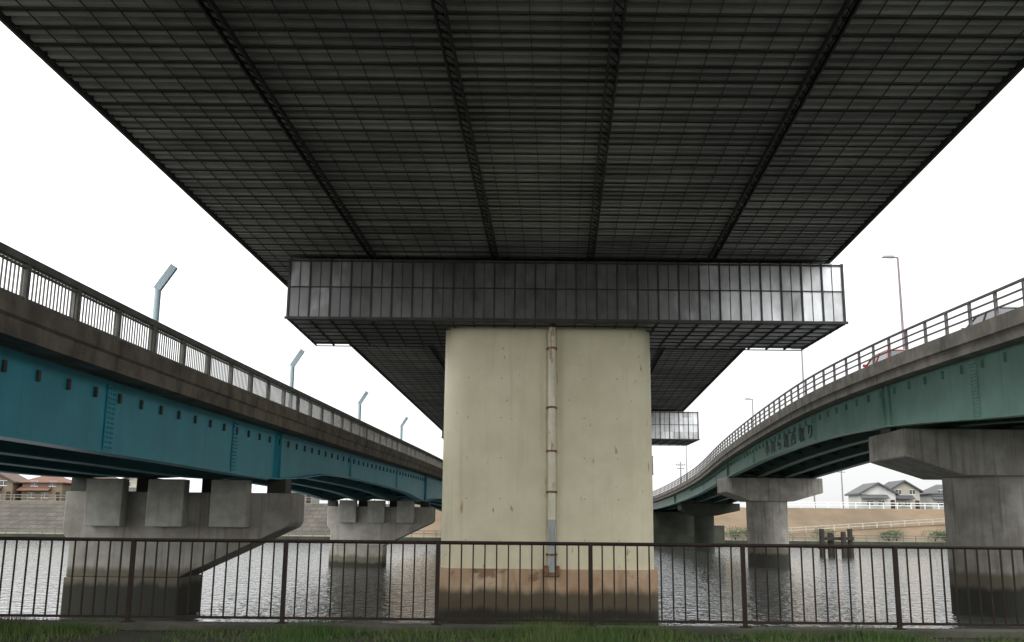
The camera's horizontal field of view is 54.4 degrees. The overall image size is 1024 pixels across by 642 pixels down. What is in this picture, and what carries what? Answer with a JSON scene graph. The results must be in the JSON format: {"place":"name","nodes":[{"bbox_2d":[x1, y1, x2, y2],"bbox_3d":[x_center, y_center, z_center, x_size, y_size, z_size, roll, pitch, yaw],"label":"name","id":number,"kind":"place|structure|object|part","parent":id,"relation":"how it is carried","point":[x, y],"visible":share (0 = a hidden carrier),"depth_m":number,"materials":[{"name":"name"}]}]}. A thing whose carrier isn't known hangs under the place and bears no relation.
{"place":"outdoors","nodes":[
{"label":"outdoors","id":0,"kind":"place"},
{"bbox_2d":[0,540,1023,628],"bbox_3d":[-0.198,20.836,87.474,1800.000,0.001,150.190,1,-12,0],"label":"river water","id":1,"kind":"structure","parent":0,"point":[419,589],"depth_m":47.08,"materials":[{"name":"grey liquid"}]},
{"bbox_2d":[60,477,304,615],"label":"bridge pier","id":2,"kind":"structure","parent":1,"relation":"in","point":[169,508],"depth_m":31.61,"materials":[{"name":"concrete"}]},
{"bbox_2d":[0,242,442,510],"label":"road bridge","id":3,"kind":"structure","parent":2,"relation":"on","point":[79,398],"depth_m":23.25,"materials":[{"name":"metal"}]},
{"bbox_2d":[152,264,177,352],"bbox_3d":[-7.639,-0.208,21.793,0.452,2.139,0.150,2,-12,-9],"label":"street lamp","id":4,"kind":"object","parent":3,"relation":"on","point":[165,277],"visible":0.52,"depth_m":21.82,"materials":[{"name":"grey metal"}]},
{"bbox_2d":[288,349,304,408],"bbox_3d":[-7.128,1.978,32.881,0.452,2.139,0.150,2,-12,-9],"label":"street lamp","id":5,"kind":"object","parent":3,"relation":"on","point":[298,356],"visible":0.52,"depth_m":32.89,"materials":[{"name":"grey metal"}]},
{"bbox_2d":[358,391,367,419],"bbox_3d":[-6.613,4.159,44.072,0.452,2.139,0.150,2,-12,-9],"label":"street lamp","id":6,"kind":"object","parent":3,"relation":"on","point":[363,397],"visible":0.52,"depth_m":44.08,"materials":[{"name":"grey metal"}]},
{"bbox_2d":[400,417,407,439],"bbox_3d":[-6.071,6.437,55.856,0.452,2.139,0.150,2,-12,-9],"label":"street lamp","id":7,"kind":"object","parent":3,"relation":"on","point":[402,425],"visible":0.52,"depth_m":55.87,"materials":[{"name":"metal"}]},
{"bbox_2d":[327,500,434,566],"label":"bridge pier","id":8,"kind":"structure","parent":1,"relation":"in","point":[367,520],"depth_m":68.11,"materials":[{"name":"concrete"}]},
{"bbox_2d":[678,502,739,550],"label":"bridge pier","id":9,"kind":"structure","parent":1,"relation":"in","point":[703,514],"depth_m":118.63,"materials":[{"name":"concrete"}]},
{"bbox_2d":[717,477,822,567],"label":"bridge pier","id":10,"kind":"structure","parent":1,"relation":"in","point":[766,500],"depth_m":72.90,"materials":[{"name":"concrete"}]},
{"bbox_2d":[818,529,853,557],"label":"mooring piles","id":11,"kind":"object","parent":1,"relation":"in","point":[831,538],"visible":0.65,"depth_m":97.65,"materials":[{"name":"brown wood"}]},
{"bbox_2d":[868,427,1023,617],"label":"bridge pier","id":12,"kind":"structure","parent":1,"relation":"in","point":[979,473],"depth_m":34.38,"materials":[{"name":"concrete"}]},
{"bbox_2d":[653,277,1023,511],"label":"road bridge","id":13,"kind":"structure","parent":12,"relation":"on","point":[971,376],"depth_m":36.12,"materials":[{"name":"green concrete"}]},
{"bbox_2d":[745,398,753,426],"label":"street lamp","id":14,"kind":"object","parent":13,"relation":"on","point":[752,407],"visible":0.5,"depth_m":106.35,"materials":[{"name":"metal"}]},
{"bbox_2d":[801,351,804,395],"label":"street lamp","id":15,"kind":"object","parent":13,"relation":"on","point":[802,371],"visible":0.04,"depth_m":78.28,"materials":[{"name":"metal"}]},
{"bbox_2d":[863,349,904,366],"bbox_3d":[14.940,1.902,39.234,1.737,1.273,3.698,0,-12,0],"label":"car","id":16,"kind":"object","parent":13,"relation":"on","point":[885,356],"visible":0.06,"depth_m":38.41,"materials":[{"name":"red paint"}]},
{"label":"windows","id":17,"kind":"part","parent":16,"relation":"part of","materials":[{"name":"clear glass"}]},
{"bbox_2d":[882,255,904,348],"bbox_3d":[20.166,0.684,52.260,0.970,8.500,0.240,1,-12,0],"label":"street lamp","id":18,"kind":"object","parent":13,"relation":"on","point":[900,295],"visible":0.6,"depth_m":52.65,"materials":[{"name":"metal"}]},
{"bbox_2d":[961,306,1018,328],"bbox_3d":[15.479,0.394,31.581,1.778,1.302,3.784,1,-12,-1],"label":"car","id":19,"kind":"object","parent":13,"relation":"on","point":[989,315],"visible":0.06,"depth_m":31.02,"materials":[{"name":"grey paint"}]},
{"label":"windows","id":20,"kind":"part","parent":19,"relation":"part of","materials":[{"name":"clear glass"}]},
{"bbox_2d":[0,500,1023,641],"bbox_3d":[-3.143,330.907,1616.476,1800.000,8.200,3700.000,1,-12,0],"label":"ground","id":21,"kind":"structure","parent":0,"point":[25,515],"depth_m":169.86,"materials":[{"name":"soil"}]},
{"bbox_2d":[0,473,27,499],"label":"house","id":22,"kind":"structure","parent":21,"relation":"on","point":[9,484],"depth_m":197.26,"materials":[{"name":"beige"}]},
{"bbox_2d":[0,480,7,485],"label":"window","id":23,"kind":"structure","parent":22,"relation":"in","point":[2,482],"depth_m":197.18,"materials":[{"name":"white glass"}]},
{"bbox_2d":[5,492,10,499],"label":"door","id":24,"kind":"structure","parent":22,"relation":"in","point":[7,496],"depth_m":196.61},
{"bbox_2d":[16,476,71,500],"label":"house","id":25,"kind":"structure","parent":21,"relation":"on","point":[44,486],"depth_m":198.15,"materials":[{"name":"beige"}]},
{"bbox_2d":[56,492,59,500],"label":"door","id":26,"kind":"structure","parent":25,"relation":"in","point":[57,493],"depth_m":197.91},
{"bbox_2d":[122,478,136,491],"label":"house","id":27,"kind":"structure","parent":21,"relation":"on","point":[132,484],"depth_m":196.79,"materials":[{"name":"grey tile"}]},
{"bbox_2d":[0,494,388,503],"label":"guard rail","id":28,"kind":"object","parent":21,"relation":"on","point":[41,497],"visible":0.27,"depth_m":180.06,"materials":[{"name":"white metal"}]},
{"bbox_2d":[0,526,440,536],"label":"guard rail","id":29,"kind":"object","parent":21,"relation":"on","point":[313,532],"visible":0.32,"depth_m":161.90,"materials":[{"name":"grey metal"}]},
{"bbox_2d":[291,491,318,502],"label":"house","id":30,"kind":"structure","parent":21,"relation":"on","point":[312,500],"depth_m":198.23,"materials":[{"name":"grey tile"}]},
{"bbox_2d":[306,495,310,502],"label":"door","id":31,"kind":"structure","parent":30,"relation":"in","point":[308,500],"depth_m":198.00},
{"bbox_2d":[0,620,1023,638],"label":"kerb","id":32,"kind":"structure","parent":21,"relation":"on","point":[701,630],"depth_m":13.42,"materials":[{"name":"concrete"}]},
{"bbox_2d":[0,537,1023,629],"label":"railing","id":33,"kind":"object","parent":32,"relation":"on","point":[436,619],"visible":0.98,"depth_m":13.69,"materials":[{"name":"brown metal"}]},
{"bbox_2d":[284,258,847,625],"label":"viaduct pier","id":34,"kind":"structure","parent":21,"relation":"on","point":[547,420],"depth_m":29.78,"materials":[{"name":"beige paint"}]},
{"bbox_2d":[0,0,1023,430],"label":"highway viaduct","id":35,"kind":"object","parent":34,"relation":"on","point":[272,136],"visible":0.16,"depth_m":20.04,"materials":[{"name":"metal"}]},
{"bbox_2d":[441,409,699,445],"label":"viaduct pier","id":36,"kind":"structure","parent":21,"relation":"on","point":[673,428],"depth_m":64.69,"materials":[{"name":"beige paint"}]},
{"bbox_2d":[653,511,724,542],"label":"abutment","id":37,"kind":"object","parent":21,"relation":"on","point":[673,527],"visible":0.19,"depth_m":146.98,"materials":[{"name":"concrete"}]},
{"bbox_2d":[724,525,741,539],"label":"shrub","id":38,"kind":"object","parent":21,"relation":"on","point":[732,532],"visible":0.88,"depth_m":163.28,"materials":[{"name":"green plant"}]},
{"bbox_2d":[736,527,746,537],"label":"shrub","id":39,"kind":"object","parent":21,"relation":"on","point":[743,530],"visible":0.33,"depth_m":164.91,"materials":[{"name":"green plant"}]},
{"bbox_2d":[810,527,835,538],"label":"shrub","id":40,"kind":"object","parent":21,"relation":"on","point":[817,531],"visible":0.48,"depth_m":165.08,"materials":[{"name":"green plant"}]},
{"bbox_2d":[725,534,945,541],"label":"guard rail","id":41,"kind":"object","parent":21,"relation":"on","point":[866,538],"visible":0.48,"depth_m":161.89,"materials":[{"name":"metal"}]},
{"bbox_2d":[738,501,943,508],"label":"guard rail","id":42,"kind":"object","parent":21,"relation":"on","point":[869,505],"visible":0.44,"depth_m":180.07,"materials":[{"name":"white metal"}]},
{"bbox_2d":[841,471,843,507],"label":"utility pole","id":43,"kind":"object","parent":21,"relation":"on","point":[842,490],"visible":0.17,"depth_m":193.34,"materials":[{"name":"concrete"}]},
{"bbox_2d":[789,518,944,532],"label":"guard rail","id":44,"kind":"object","parent":21,"relation":"on","point":[834,527],"visible":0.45,"depth_m":170.45,"materials":[{"name":"metal"}]},
{"bbox_2d":[844,482,899,508],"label":"house","id":45,"kind":"structure","parent":21,"relation":"on","point":[879,493],"depth_m":196.47,"materials":[{"name":"grey tile"}]},
{"bbox_2d":[890,500,894,508],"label":"door","id":46,"kind":"structure","parent":45,"relation":"in","point":[892,501],"depth_m":196.13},
{"bbox_2d":[876,529,894,540],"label":"shrub","id":47,"kind":"object","parent":21,"relation":"on","point":[885,533],"visible":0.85,"depth_m":164.34,"materials":[{"name":"green plant"}]},
{"bbox_2d":[888,529,905,540],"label":"shrub","id":48,"kind":"object","parent":21,"relation":"on","point":[896,533],"visible":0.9,"depth_m":164.65,"materials":[{"name":"green plant"}]},
{"bbox_2d":[884,480,923,508],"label":"house","id":49,"kind":"structure","parent":21,"relation":"on","point":[908,492],"depth_m":199.37,"materials":[{"name":"stone"}]},
{"bbox_2d":[909,489,915,494],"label":"window","id":50,"kind":"structure","parent":49,"relation":"in","point":[912,491],"depth_m":199.53,"materials":[{"name":"white glass"}]},
{"bbox_2d":[920,485,943,508],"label":"house","id":51,"kind":"structure","parent":21,"relation":"on","point":[933,494],"depth_m":200.47,"materials":[{"name":"grey tile"}]},
{"bbox_2d":[920,529,945,541],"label":"shrub","id":52,"kind":"object","parent":21,"relation":"on","point":[935,532],"visible":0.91,"depth_m":163.82,"materials":[{"name":"green plant"}]},
{"bbox_2d":[934,532,945,541],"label":"shrub","id":53,"kind":"object","parent":21,"relation":"on","point":[944,538],"visible":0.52,"depth_m":163.50,"materials":[{"name":"green plant"}]},
{"bbox_2d":[0,612,1023,641],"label":"grass","id":54,"kind":"structure","parent":0,"point":[546,632],"depth_m":12.99,"materials":[{"name":"green plant"}]},
{"bbox_2d":[0,22,1023,507],"label":"sky","id":55,"kind":"structure","parent":0,"point":[78,198],"materials":[{"name":"white"}]},
{"bbox_2d":[794,524,944,533],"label":"ramp path","id":56,"kind":"structure","parent":0,"point":[887,528],"depth_m":170.93,"materials":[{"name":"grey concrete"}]}
]}

